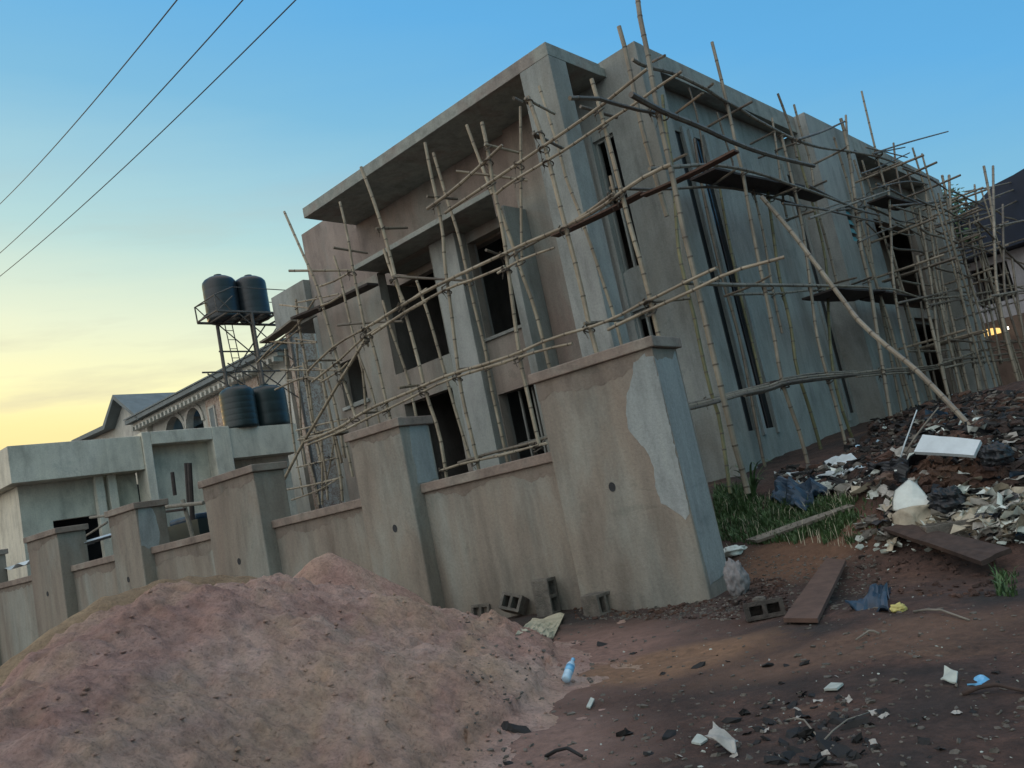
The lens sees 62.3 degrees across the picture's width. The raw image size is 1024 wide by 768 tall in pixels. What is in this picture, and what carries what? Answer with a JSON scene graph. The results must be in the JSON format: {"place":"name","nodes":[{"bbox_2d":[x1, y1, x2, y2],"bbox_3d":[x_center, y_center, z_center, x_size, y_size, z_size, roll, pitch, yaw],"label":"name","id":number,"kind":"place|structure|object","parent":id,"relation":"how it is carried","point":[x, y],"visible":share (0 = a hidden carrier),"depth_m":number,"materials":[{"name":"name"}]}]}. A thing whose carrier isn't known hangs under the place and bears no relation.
{"place":"outdoors","nodes":[
{"label":"outdoors","id":0,"kind":"place"},
{"bbox_2d":[0,0,177,203],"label":"overhead wire","id":1,"kind":"object","parent":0,"point":[101,91],"visible":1,"depth_m":15.11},
{"bbox_2d":[0,0,242,252],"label":"overhead wire","id":2,"kind":"object","parent":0,"point":[135,117],"visible":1,"depth_m":15.30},
{"bbox_2d":[0,0,295,275],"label":"overhead wire","id":3,"kind":"object","parent":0,"point":[168,125],"visible":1,"depth_m":15.46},
{"bbox_2d":[169,512,206,525],"bbox_3d":[-7.596,3.260,20.689,1.200,0.147,1.000,-18,-10,36],"label":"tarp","id":4,"kind":"object","parent":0,"point":[183,519],"visible":0.46,"depth_m":20.25,"materials":[{"name":"blue plastic"}]},
{"bbox_2d":[0,0,1023,449],"label":"sky","id":5,"kind":"structure","parent":0,"point":[102,308],"materials":[{"name":"blue"}]},
{"bbox_2d":[503,380,1023,767],"bbox_3d":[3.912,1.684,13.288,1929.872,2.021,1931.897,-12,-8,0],"label":"ground","id":6,"kind":"structure","parent":0,"point":[981,648],"depth_m":5.59,"materials":[{"name":"soil"}]},
{"bbox_2d":[0,575,256,686],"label":"sand pile","id":7,"kind":"object","parent":6,"relation":"on","point":[105,603],"visible":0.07,"depth_m":8.34,"materials":[{"name":"sand"}]},
{"bbox_2d":[0,423,298,580],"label":"unfinished building","id":8,"kind":"structure","parent":6,"relation":"on","point":[45,486],"depth_m":25.17,"materials":[{"name":"concrete"}]},
{"bbox_2d":[219,384,259,427],"bbox_3d":[-9.306,0.782,28.858,1.163,1.566,1.163,-12,-8,0],"label":"water tank","id":9,"kind":"object","parent":8,"relation":"on","point":[238,406],"visible":0.94,"depth_m":28.38,"materials":[{"name":"plastic"}]},
{"bbox_2d":[252,384,289,425],"bbox_3d":[-8.670,0.801,30.000,1.423,1.596,1.423,-12,-8,0],"label":"water tank","id":10,"kind":"object","parent":8,"relation":"on","point":[272,406],"visible":0.63,"depth_m":29.40,"materials":[{"name":"plastic"}]},
{"bbox_2d":[181,499,193,536],"bbox_3d":[-7.365,3.052,19.252,0.266,0.893,0.099,-18,-10,36],"label":"timber pole","id":11,"kind":"object","parent":6,"relation":"on","point":[188,522],"visible":0.69,"depth_m":19.20,"materials":[{"name":"grey wood"}]},
{"bbox_2d":[168,517,209,541],"bbox_3d":[-7.296,4.283,20.442,1.550,2.021,1.250,-18,-10,36],"label":"water trough","id":12,"kind":"object","parent":6,"relation":"on","point":[200,526],"visible":0.14,"depth_m":19.91,"materials":[{"name":"concrete"}]},
{"bbox_2d":[187,463,194,519],"bbox_3d":[-7.511,2.716,19.863,0.401,1.728,0.119,-18,-10,36],"label":"timber pole","id":13,"kind":"object","parent":12,"relation":"on","point":[190,489],"visible":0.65,"depth_m":19.83,"materials":[{"name":"brown wood"}]},
{"bbox_2d":[165,501,204,508],"bbox_3d":[-7.397,2.718,19.021,1.695,0.259,0.089,-18,-10,36],"label":"timber pole","id":14,"kind":"object","parent":13,"relation":"attached to","point":[196,503],"visible":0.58,"depth_m":18.90,"materials":[{"name":"grey wood"}]},
{"bbox_2d":[71,333,344,513],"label":"arched house","id":15,"kind":"structure","parent":6,"relation":"on","point":[196,404],"depth_m":37.65,"materials":[{"name":"beige paint"}]},
{"bbox_2d":[207,405,217,426],"bbox_3d":[-13.961,1.808,39.668,0.600,1.600,0.067,-19,-11,41],"label":"window frame","id":16,"kind":"structure","parent":15,"relation":"in","point":[213,406],"depth_m":39.57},
{"bbox_2d":[194,287,321,508],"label":"tank tower","id":17,"kind":"structure","parent":6,"relation":"on","point":[257,352],"depth_m":31.96,"materials":[{"name":"metal"}]},
{"bbox_2d":[202,274,241,322],"bbox_3d":[-11.107,-3.285,32.377,1.260,1.836,1.260,-12,-8,0],"label":"water tank","id":18,"kind":"object","parent":17,"relation":"on","point":[214,284],"visible":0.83,"depth_m":31.88,"materials":[{"name":"plastic"}]},
{"bbox_2d":[236,274,270,322],"bbox_3d":[-10.145,-3.368,33.029,1.240,1.795,1.240,-12,-8,0],"label":"water tank","id":19,"kind":"object","parent":17,"relation":"on","point":[253,299],"visible":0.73,"depth_m":32.52,"materials":[{"name":"plastic"}]},
{"bbox_2d":[257,293,356,504],"bbox_3d":[-4.813,0.353,20.065,0.826,5.192,4.283,-5,-10,-38],"label":"bamboo scaffold","id":20,"kind":"object","parent":6,"relation":"on","point":[335,445],"visible":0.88,"depth_m":19.80,"materials":[{"name":"wood"}]},
{"bbox_2d":[259,319,296,343],"bbox_3d":[-5.760,-1.298,21.046,1.504,0.180,0.310,-19,-11,41],"label":"scaffold plank","id":21,"kind":"object","parent":20,"relation":"on","point":[289,325],"visible":0.87,"depth_m":20.96,"materials":[{"name":"wood"}]},
{"bbox_2d":[290,283,378,319],"bbox_3d":[-4.104,-1.873,19.389,3.004,0.196,0.331,-19,-11,41],"label":"scaffold plank","id":22,"kind":"object","parent":20,"relation":"on","point":[363,288],"visible":0.76,"depth_m":19.22,"materials":[{"name":"wood"}]},
{"bbox_2d":[0,573,642,767],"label":"sand pile","id":23,"kind":"object","parent":6,"relation":"on","point":[286,699],"visible":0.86,"depth_m":5.24,"materials":[{"name":"sand"}]},
{"bbox_2d":[0,575,637,767],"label":"sand clods","id":24,"kind":"object","parent":23,"relation":"on","point":[238,748],"visible":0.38,"depth_m":5.36,"materials":[{"name":"sand"}]},
{"bbox_2d":[507,723,530,733],"bbox_3d":[0.048,2.182,5.350,0.158,0.038,0.081,16,8,12],"label":"charred scrap","id":25,"kind":"object","parent":23,"relation":"on","point":[513,728],"visible":0.9,"depth_m":5.34,"materials":[{"name":"black"}]},
{"bbox_2d":[562,657,574,682],"bbox_3d":[0.442,2.202,6.521,0.072,0.146,0.229,-16,-9,25],"label":"plastic bottle","id":26,"kind":"object","parent":23,"relation":"on","point":[568,671],"visible":1,"depth_m":6.47,"materials":[{"name":"plastic"}]},
{"bbox_2d":[0,335,726,665],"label":"boundary wall","id":27,"kind":"structure","parent":6,"relation":"on","point":[610,491],"depth_m":11.38,"materials":[{"name":"concrete"}]},
{"bbox_2d":[5,533,110,569],"bbox_3d":[-10.940,4.060,20.484,4.500,0.298,0.900,-18,-10,36],"label":"roofing sheet","id":28,"kind":"object","parent":27,"relation":"attached to","point":[89,542],"visible":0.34,"depth_m":19.70,"materials":[{"name":"metal"}]},
{"bbox_2d":[184,463,188,502],"bbox_3d":[-7.775,2.390,20.312,0.243,1.001,0.099,-18,-10,36],"label":"timber pole","id":29,"kind":"object","parent":27,"relation":"on","point":[186,481],"visible":0.54,"depth_m":20.27,"materials":[{"name":"brown wood"}]},
{"bbox_2d":[293,552,625,622],"bbox_3d":[-1.534,2.447,9.172,6.400,1.391,4.350,-12,-8,0],"label":"sand pile","id":30,"kind":"object","parent":6,"relation":"on","point":[327,567],"visible":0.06,"depth_m":9.22,"materials":[{"name":"sand"}]},
{"bbox_2d":[471,604,490,615],"bbox_3d":[-0.368,3.096,11.516,0.313,0.256,0.244,-16,-9,30],"label":"concrete block","id":31,"kind":"object","parent":6,"relation":"on","point":[479,606],"depth_m":11.44,"materials":[{"name":"concrete"}]},
{"bbox_2d":[498,592,529,615],"bbox_3d":[0.026,2.828,10.905,0.367,0.360,0.292,-16,-9,30],"label":"concrete block","id":32,"kind":"object","parent":6,"relation":"on","point":[512,603],"depth_m":10.84,"materials":[{"name":"concrete"}]},
{"bbox_2d":[280,68,784,479],"bbox_3d":[-0.883,-1.676,15.238,12.058,6.539,0.954,-19,-11,41],"label":"bamboo scaffold","id":33,"kind":"object","parent":6,"relation":"on","point":[487,366],"visible":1,"depth_m":14.53,"materials":[{"name":"wood"}]},
{"bbox_2d":[550,191,643,237],"bbox_3d":[1.333,-2.624,13.229,1.794,0.054,0.207,-19,-11,41],"label":"scaffold plank","id":34,"kind":"object","parent":33,"relation":"on","point":[606,212],"visible":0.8,"depth_m":13.15,"materials":[{"name":"wood"}]},
{"bbox_2d":[515,613,563,638],"bbox_3d":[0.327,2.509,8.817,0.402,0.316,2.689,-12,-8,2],"label":"flattened sack","id":35,"kind":"object","parent":6,"relation":"on","point":[548,626],"visible":0.89,"depth_m":9.19,"materials":[{"name":"fabric"}]},
{"bbox_2d":[531,576,561,616],"bbox_3d":[0.428,2.649,10.550,0.227,0.459,0.266,-16,-9,28],"label":"concrete block","id":36,"kind":"object","parent":6,"relation":"on","point":[546,596],"depth_m":10.46,"materials":[{"name":"concrete"}]},
{"bbox_2d":[544,746,582,757],"bbox_3d":[0.296,2.033,4.658,0.062,0.068,0.332,-5,-10,-39],"label":"stick","id":37,"kind":"object","parent":6,"relation":"on","point":[554,751],"visible":1,"depth_m":4.68,"materials":[{"name":"wood"}]},
{"bbox_2d":[580,590,611,616],"bbox_3d":[1.022,2.596,10.007,0.287,0.270,0.282,-5,-11,-40],"label":"concrete block","id":38,"kind":"object","parent":6,"relation":"on","point":[594,604],"depth_m":9.91,"materials":[{"name":"concrete"}]},
{"bbox_2d":[271,41,997,501],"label":"unfinished building","id":39,"kind":"structure","parent":6,"relation":"on","point":[399,181],"depth_m":17.63,"materials":[{"name":"grey concrete"}]},
{"bbox_2d":[518,386,546,455],"bbox_3d":[0.567,1.282,16.945,1.080,2.480,0.040,-19,-11,41],"label":"window frame","id":40,"kind":"structure","parent":39,"relation":"in","point":[532,388],"depth_m":17.07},
{"bbox_2d":[595,134,638,271],"bbox_3d":[2.063,-3.438,16.108,0.480,2.650,0.060,-19,-11,41],"label":"window frame","id":41,"kind":"structure","parent":39,"relation":"in","point":[597,144],"depth_m":16.15,"materials":[{"name":"concrete"}]},
{"bbox_2d":[634,307,652,338],"bbox_3d":[2.737,-0.196,15.635,0.480,2.500,0.060,-19,-11,41],"label":"window frame","id":42,"kind":"structure","parent":39,"relation":"in","point":[637,319],"depth_m":15.86,"materials":[{"name":"concrete"}]},
{"bbox_2d":[676,132,752,430],"bbox_3d":[3.844,-2.064,16.424,0.010,6.100,0.366,-19,-11,41],"label":"window pane","id":43,"kind":"structure","parent":39,"relation":"in","point":[678,134],"depth_m":16.46,"materials":[{"name":"glass"}]},
{"bbox_2d":[697,140,772,427],"bbox_3d":[4.397,-2.090,17.035,0.010,6.100,0.476,-19,-11,41],"label":"window pane","id":44,"kind":"structure","parent":39,"relation":"in","point":[712,192],"depth_m":17.05,"materials":[{"name":"black glass"}]},
{"bbox_2d":[789,176,853,412],"bbox_3d":[7.300,-2.225,20.246,0.010,6.100,0.416,-19,-11,41],"label":"window pane","id":45,"kind":"structure","parent":39,"relation":"in","point":[807,243],"depth_m":20.18,"materials":[{"name":"glass"}]},
{"bbox_2d":[662,729,675,740],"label":"charred scrap","id":46,"kind":"object","parent":6,"relation":"on","point":[668,733],"visible":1,"depth_m":4.65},
{"bbox_2d":[691,734,707,744],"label":"paper scrap","id":47,"kind":"object","parent":6,"relation":"on","point":[699,739],"visible":1,"depth_m":4.43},
{"bbox_2d":[704,722,737,753],"bbox_3d":[1.068,1.784,4.276,0.155,0.111,0.210,-16,-9,29],"label":"paper scrap","id":48,"kind":"object","parent":6,"relation":"on","point":[725,739],"visible":1,"depth_m":4.23,"materials":[{"name":"paper"}]},
{"bbox_2d":[721,717,741,723],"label":"charred scrap","id":49,"kind":"object","parent":6,"relation":"on","point":[727,720],"visible":1,"depth_m":4.70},
{"bbox_2d":[711,480,757,514],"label":"grass","id":50,"kind":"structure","parent":6,"relation":"on","point":[737,495],"depth_m":12.39,"materials":[{"name":"green plant"}]},
{"bbox_2d":[724,545,747,556],"bbox_3d":[2.800,2.120,10.759,0.340,0.143,0.352,-18,-11,39],"label":"cement bag","id":51,"kind":"object","parent":6,"relation":"on","point":[732,550],"visible":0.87,"depth_m":10.67,"materials":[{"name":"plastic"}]},
{"bbox_2d":[723,558,749,595],"bbox_3d":[2.410,2.091,9.091,0.263,0.466,0.222,-15,-9,19],"label":"cement bag","id":52,"kind":"object","parent":6,"relation":"on","point":[736,577],"visible":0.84,"depth_m":9.03,"materials":[{"name":"plastic"}]},
{"bbox_2d":[462,554,1023,767],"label":"pebbles","id":53,"kind":"object","parent":6,"relation":"on","point":[850,764],"visible":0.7,"depth_m":5.32,"materials":[{"name":"gravel"}]},
{"bbox_2d":[718,457,782,497],"bbox_3d":[3.406,1.399,12.118,1.064,0.554,1.067,-18,-10,37],"label":"bladed plant","id":54,"kind":"object","parent":6,"relation":"on","point":[753,483],"visible":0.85,"depth_m":12.11,"materials":[{"name":"green plant"}]},
{"bbox_2d":[742,597,785,621],"bbox_3d":[2.255,2.017,7.582,0.340,0.184,0.201,-13,-8,8],"label":"concrete block","id":55,"kind":"object","parent":6,"relation":"on","point":[764,609],"depth_m":7.51,"materials":[{"name":"concrete"}]},
{"bbox_2d":[764,755,788,764],"bbox_3d":[1.236,1.750,3.947,0.082,0.037,0.142,-3,-7,-41],"label":"charred scrap","id":56,"kind":"object","parent":6,"relation":"on","point":[776,760],"visible":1,"depth_m":3.93,"materials":[{"name":"black"}]},
{"bbox_2d":[573,545,996,619],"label":"clods","id":57,"kind":"object","parent":6,"relation":"on","point":[770,592],"visible":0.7,"depth_m":8.66,"materials":[{"name":"soil"}]},
{"bbox_2d":[779,751,795,760],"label":"charred scrap","id":58,"kind":"object","parent":6,"relation":"on","point":[788,755],"visible":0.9,"depth_m":3.96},
{"bbox_2d":[785,726,801,738],"bbox_3d":[1.436,1.782,4.316,0.080,0.042,0.157,14,7,35],"label":"charred scrap","id":59,"kind":"object","parent":6,"relation":"on","point":[792,733],"visible":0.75,"depth_m":4.30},
{"bbox_2d":[568,0,1023,493],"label":"bamboo scaffold","id":60,"kind":"object","parent":6,"relation":"on","point":[723,397],"visible":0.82,"depth_m":16.44,"materials":[{"name":"grey wood"}]},
{"bbox_2d":[640,149,739,196],"bbox_3d":[2.522,-2.994,12.138,1.572,0.052,0.166,-19,-11,41],"label":"scaffold plank","id":61,"kind":"object","parent":60,"relation":"on","point":[704,167],"visible":0.94,"depth_m":12.04,"materials":[{"name":"wood"}]},
{"bbox_2d":[690,167,804,195],"bbox_3d":[4.599,-3.843,16.215,0.517,0.304,3.923,-19,-11,41],"label":"scaffold plank","id":62,"kind":"object","parent":60,"relation":"on","point":[758,184],"visible":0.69,"depth_m":15.71,"materials":[{"name":"wood"}]},
{"bbox_2d":[778,184,824,201],"bbox_3d":[6.104,-3.973,17.674,0.362,0.076,1.763,-19,-11,41],"label":"scaffold plank","id":63,"kind":"object","parent":60,"relation":"on","point":[806,195],"visible":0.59,"depth_m":17.64,"materials":[{"name":"wood"}]},
{"bbox_2d":[802,288,884,301],"bbox_3d":[7.194,-1.926,18.250,0.776,0.142,2.961,-19,-11,41],"label":"scaffold plank","id":64,"kind":"object","parent":60,"relation":"on","point":[851,294],"visible":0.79,"depth_m":17.90,"materials":[{"name":"wood"}]},
{"bbox_2d":[867,194,915,210],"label":"scaffold plank","id":65,"kind":"object","parent":60,"relation":"on","point":[881,202],"visible":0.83,"depth_m":21.02,"materials":[{"name":"wood"}]},
{"bbox_2d":[859,290,929,304],"bbox_3d":[9.266,-2.052,20.402,0.621,0.066,3.337,-19,-11,41],"label":"scaffold plank","id":66,"kind":"object","parent":60,"relation":"on","point":[887,296],"visible":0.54,"depth_m":19.88,"materials":[{"name":"wood"}]},
{"bbox_2d":[770,476,828,511],"bbox_3d":[3.818,1.469,11.501,0.582,0.491,1.073,-9,-9,-21],"label":"tarp","id":67,"kind":"object","parent":6,"relation":"on","point":[791,489],"visible":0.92,"depth_m":11.34,"materials":[{"name":"blue plastic"}]},
{"bbox_2d":[746,504,854,542],"bbox_3d":[3.580,1.750,10.572,1.391,0.274,0.135,-15,-9,24],"label":"wood board","id":68,"kind":"object","parent":6,"relation":"on","point":[796,524],"visible":0.97,"depth_m":10.57,"materials":[{"name":"grey wood"}]},
{"bbox_2d":[584,546,1018,767],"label":"pebbles","id":69,"kind":"object","parent":6,"relation":"on","point":[704,751],"visible":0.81,"depth_m":4.73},
{"bbox_2d":[798,728,814,735],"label":"charred scrap","id":70,"kind":"object","parent":6,"relation":"on","point":[808,732],"visible":0.8,"depth_m":4.23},
{"bbox_2d":[783,558,846,622],"bbox_3d":[2.921,1.915,8.068,0.294,0.118,2.981,-15,-9,25],"label":"wood board","id":71,"kind":"object","parent":6,"relation":"on","point":[810,603],"visible":1,"depth_m":7.61,"materials":[{"name":"red wood"}]},
{"bbox_2d":[616,652,1013,758],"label":"scrap litter","id":72,"kind":"object","parent":6,"relation":"on","point":[923,741],"visible":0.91,"depth_m":4.19,"materials":[{"name":"black"}]},
{"bbox_2d":[808,756,826,767],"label":"charred scrap","id":73,"kind":"object","parent":6,"relation":"on","point":[818,763],"visible":1,"depth_m":3.81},
{"bbox_2d":[674,655,961,757],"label":"scrap litter","id":74,"kind":"object","parent":6,"relation":"on","point":[849,699],"visible":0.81,"depth_m":4.26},
{"bbox_2d":[815,731,831,740],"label":"charred scrap","id":75,"kind":"object","parent":6,"relation":"on","point":[822,734],"visible":0.6,"depth_m":4.14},
{"bbox_2d":[817,738,834,751],"bbox_3d":[1.495,1.713,3.992,0.091,0.032,0.136,3,16,-37],"label":"charred scrap","id":76,"kind":"object","parent":6,"relation":"on","point":[823,744],"visible":0.6,"depth_m":3.99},
{"bbox_2d":[824,682,843,690],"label":"tile scrap","id":77,"kind":"object","parent":6,"relation":"on","point":[832,686],"visible":1,"depth_m":4.91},
{"bbox_2d":[828,717,850,724],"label":"charred scrap","id":78,"kind":"object","parent":6,"relation":"on","point":[835,721],"visible":0.75,"depth_m":4.37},
{"bbox_2d":[830,743,850,757],"bbox_3d":[1.513,1.687,3.888,0.120,0.035,0.084,-12,1,-38],"label":"charred scrap","id":79,"kind":"object","parent":6,"relation":"on","point":[839,750],"visible":1,"depth_m":3.89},
{"bbox_2d":[845,751,861,760],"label":"charred scrap","id":80,"kind":"object","parent":6,"relation":"on","point":[855,754],"visible":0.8,"depth_m":3.81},
{"bbox_2d":[840,716,868,730],"bbox_3d":[1.716,1.709,4.234,0.155,0.038,0.088,-22,24,5],"label":"charred scrap","id":81,"kind":"object","parent":6,"relation":"on","point":[856,721],"visible":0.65,"depth_m":4.24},
{"bbox_2d":[814,492,904,541],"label":"grass","id":82,"kind":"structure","parent":6,"relation":"on","point":[864,499],"depth_m":10.05,"materials":[{"name":"green plant"}]},
{"bbox_2d":[845,582,890,611],"bbox_3d":[3.073,1.827,7.263,0.312,0.204,1.462,-15,-9,23],"label":"tarp","id":83,"kind":"object","parent":6,"relation":"on","point":[877,596],"visible":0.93,"depth_m":6.81,"materials":[{"name":"fabric"}]},
{"bbox_2d":[827,453,926,484],"bbox_3d":[4.564,1.131,10.565,0.436,0.384,1.374,-9,-9,-20],"label":"tarp","id":84,"kind":"object","parent":6,"relation":"on","point":[901,466],"visible":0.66,"depth_m":10.26,"materials":[{"name":"black plastic"}]},
{"bbox_2d":[905,407,938,451],"bbox_3d":[4.860,0.539,10.055,0.526,0.445,0.049,-12,-8,-1],"label":"stick","id":85,"kind":"object","parent":84,"relation":"on","point":[913,439],"visible":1,"depth_m":10.05,"materials":[{"name":"grey wood"}]},
{"bbox_2d":[873,472,893,484],"bbox_3d":[4.567,1.143,10.285,0.350,0.167,0.255,-15,-9,19],"label":"stone","id":86,"kind":"object","parent":6,"relation":"on","point":[876,480],"visible":0.62,"depth_m":10.21,"materials":[{"name":"stone"}]},
{"bbox_2d":[889,602,907,612],"bbox_3d":[2.984,1.731,6.556,0.145,0.090,0.093,-12,-8,0],"label":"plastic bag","id":87,"kind":"object","parent":6,"relation":"on","point":[896,607],"visible":0.99,"depth_m":6.53,"materials":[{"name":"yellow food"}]},
{"bbox_2d":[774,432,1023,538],"bbox_3d":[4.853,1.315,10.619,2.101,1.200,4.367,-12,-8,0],"label":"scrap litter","id":88,"kind":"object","parent":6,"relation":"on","point":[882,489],"visible":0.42,"depth_m":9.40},
{"bbox_2d":[774,409,1023,545],"bbox_3d":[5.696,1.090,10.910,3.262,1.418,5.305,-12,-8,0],"label":"scrap litter","id":89,"kind":"object","parent":6,"relation":"on","point":[1018,510],"visible":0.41,"depth_m":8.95,"materials":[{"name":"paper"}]},
{"bbox_2d":[780,389,1023,546],"bbox_3d":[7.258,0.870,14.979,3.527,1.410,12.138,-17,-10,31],"label":"rubble","id":90,"kind":"object","parent":6,"relation":"on","point":[952,475],"visible":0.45,"depth_m":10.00,"materials":[{"name":"stone"}]},
{"bbox_2d":[786,453,875,476],"bbox_3d":[4.421,1.177,11.531,0.859,0.388,1.701,-12,-8,0],"label":"white sheet","id":91,"kind":"object","parent":90,"relation":"on","point":[844,458],"visible":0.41,"depth_m":11.85,"materials":[{"name":"plastic"}]},
{"bbox_2d":[914,435,981,457],"bbox_3d":[4.887,0.698,9.520,0.226,0.358,0.684,-6,-10,-35],"label":"foam board","id":92,"kind":"object","parent":90,"relation":"on","point":[946,446],"visible":1,"depth_m":9.49,"materials":[{"name":"plastic"}]},
{"bbox_2d":[976,441,1014,466],"bbox_3d":[5.262,0.762,9.204,0.371,0.276,0.307,-12,-8,0],"label":"rubbish bag","id":93,"kind":"object","parent":90,"relation":"on","point":[996,453],"visible":1,"depth_m":9.13,"materials":[{"name":"black plastic"}]},
{"bbox_2d":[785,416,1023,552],"bbox_3d":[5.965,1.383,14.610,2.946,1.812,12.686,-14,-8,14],"label":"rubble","id":94,"kind":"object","parent":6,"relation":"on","point":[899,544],"visible":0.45,"depth_m":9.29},
{"bbox_2d":[891,480,933,525],"bbox_3d":[4.404,1.397,9.383,0.438,0.630,0.481,-12,-8,0],"label":"foam scrap","id":95,"kind":"object","parent":6,"relation":"on","point":[910,504],"visible":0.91,"depth_m":9.32,"materials":[{"name":"plastic"}]},
{"bbox_2d":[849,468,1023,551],"bbox_3d":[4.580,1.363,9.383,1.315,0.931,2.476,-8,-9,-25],"label":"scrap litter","id":96,"kind":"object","parent":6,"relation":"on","point":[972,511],"visible":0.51,"depth_m":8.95,"materials":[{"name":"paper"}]},
{"bbox_2d":[913,608,969,620],"bbox_3d":[3.072,1.638,6.060,0.051,0.049,0.640,-10,-8,-9],"label":"stick","id":97,"kind":"object","parent":6,"relation":"on","point":[926,609],"visible":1,"depth_m":6.08,"materials":[{"name":"grey wood"}]},
{"bbox_2d":[927,485,966,515],"bbox_3d":[4.706,1.271,9.183,0.428,0.327,0.368,-12,-8,0],"label":"rubbish bag","id":98,"kind":"object","parent":6,"relation":"on","point":[947,500],"visible":0.8,"depth_m":9.08,"materials":[{"name":"black plastic"}]},
{"bbox_2d":[883,524,1011,565],"bbox_3d":[4.415,1.599,8.668,0.385,0.384,1.521,-10,-8,-9],"label":"wood board","id":99,"kind":"object","parent":6,"relation":"on","point":[979,552],"visible":0.98,"depth_m":8.39,"materials":[{"name":"brown wood"}]},
{"bbox_2d":[919,518,976,548],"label":"concrete block","id":100,"kind":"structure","parent":6,"relation":"on","point":[944,526],"depth_m":8.81,"materials":[{"name":"concrete"}]},
{"bbox_2d":[941,665,957,683],"bbox_3d":[2.377,1.575,4.598,0.087,0.063,0.135,-19,-11,42],"label":"plastic wrap","id":101,"kind":"object","parent":6,"relation":"on","point":[950,675],"visible":1,"depth_m":4.58,"materials":[{"name":"plastic"}]},
{"bbox_2d":[890,165,1023,399],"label":"bamboo scaffold","id":102,"kind":"object","parent":6,"relation":"on","point":[940,303],"visible":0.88,"depth_m":21.11,"materials":[{"name":"wood"}]},
{"bbox_2d":[942,184,973,238],"bbox_3d":[17.569,-3.480,33.706,3.152,8.812,3.664,-7,-9,-31],"label":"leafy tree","id":103,"kind":"object","parent":6,"relation":"on","point":[957,203],"visible":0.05,"depth_m":33.29,"materials":[{"name":"green plant"}]},
{"bbox_2d":[967,675,989,685],"bbox_3d":[2.498,1.591,4.503,0.115,0.059,0.130,-19,-11,43],"label":"plastic wrap","id":104,"kind":"object","parent":6,"relation":"on","point":[980,679],"visible":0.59,"depth_m":4.53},
{"bbox_2d":[954,169,1023,384],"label":"dark roofed house","id":105,"kind":"structure","parent":6,"relation":"on","point":[1014,232],"depth_m":31.95,"materials":[{"name":"concrete"}]},
{"bbox_2d":[961,682,1023,695],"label":"stick","id":106,"kind":"object","parent":6,"relation":"on","point":[979,687],"visible":1,"depth_m":4.34,"materials":[{"name":"brown wood"}]},
{"bbox_2d":[989,563,1021,596],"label":"grass","id":107,"kind":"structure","parent":6,"relation":"on","point":[1001,587],"depth_m":7.25,"materials":[{"name":"green plant"}]},
{"bbox_2d":[713,491,859,544],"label":"grass","id":108,"kind":"structure","parent":0,"point":[763,521],"depth_m":10.97,"materials":[{"name":"green plant"}]},
{"bbox_2d":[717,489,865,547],"bbox_3d":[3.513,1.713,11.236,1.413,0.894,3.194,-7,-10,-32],"label":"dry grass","id":109,"kind":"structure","parent":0,"point":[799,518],"depth_m":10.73,"materials":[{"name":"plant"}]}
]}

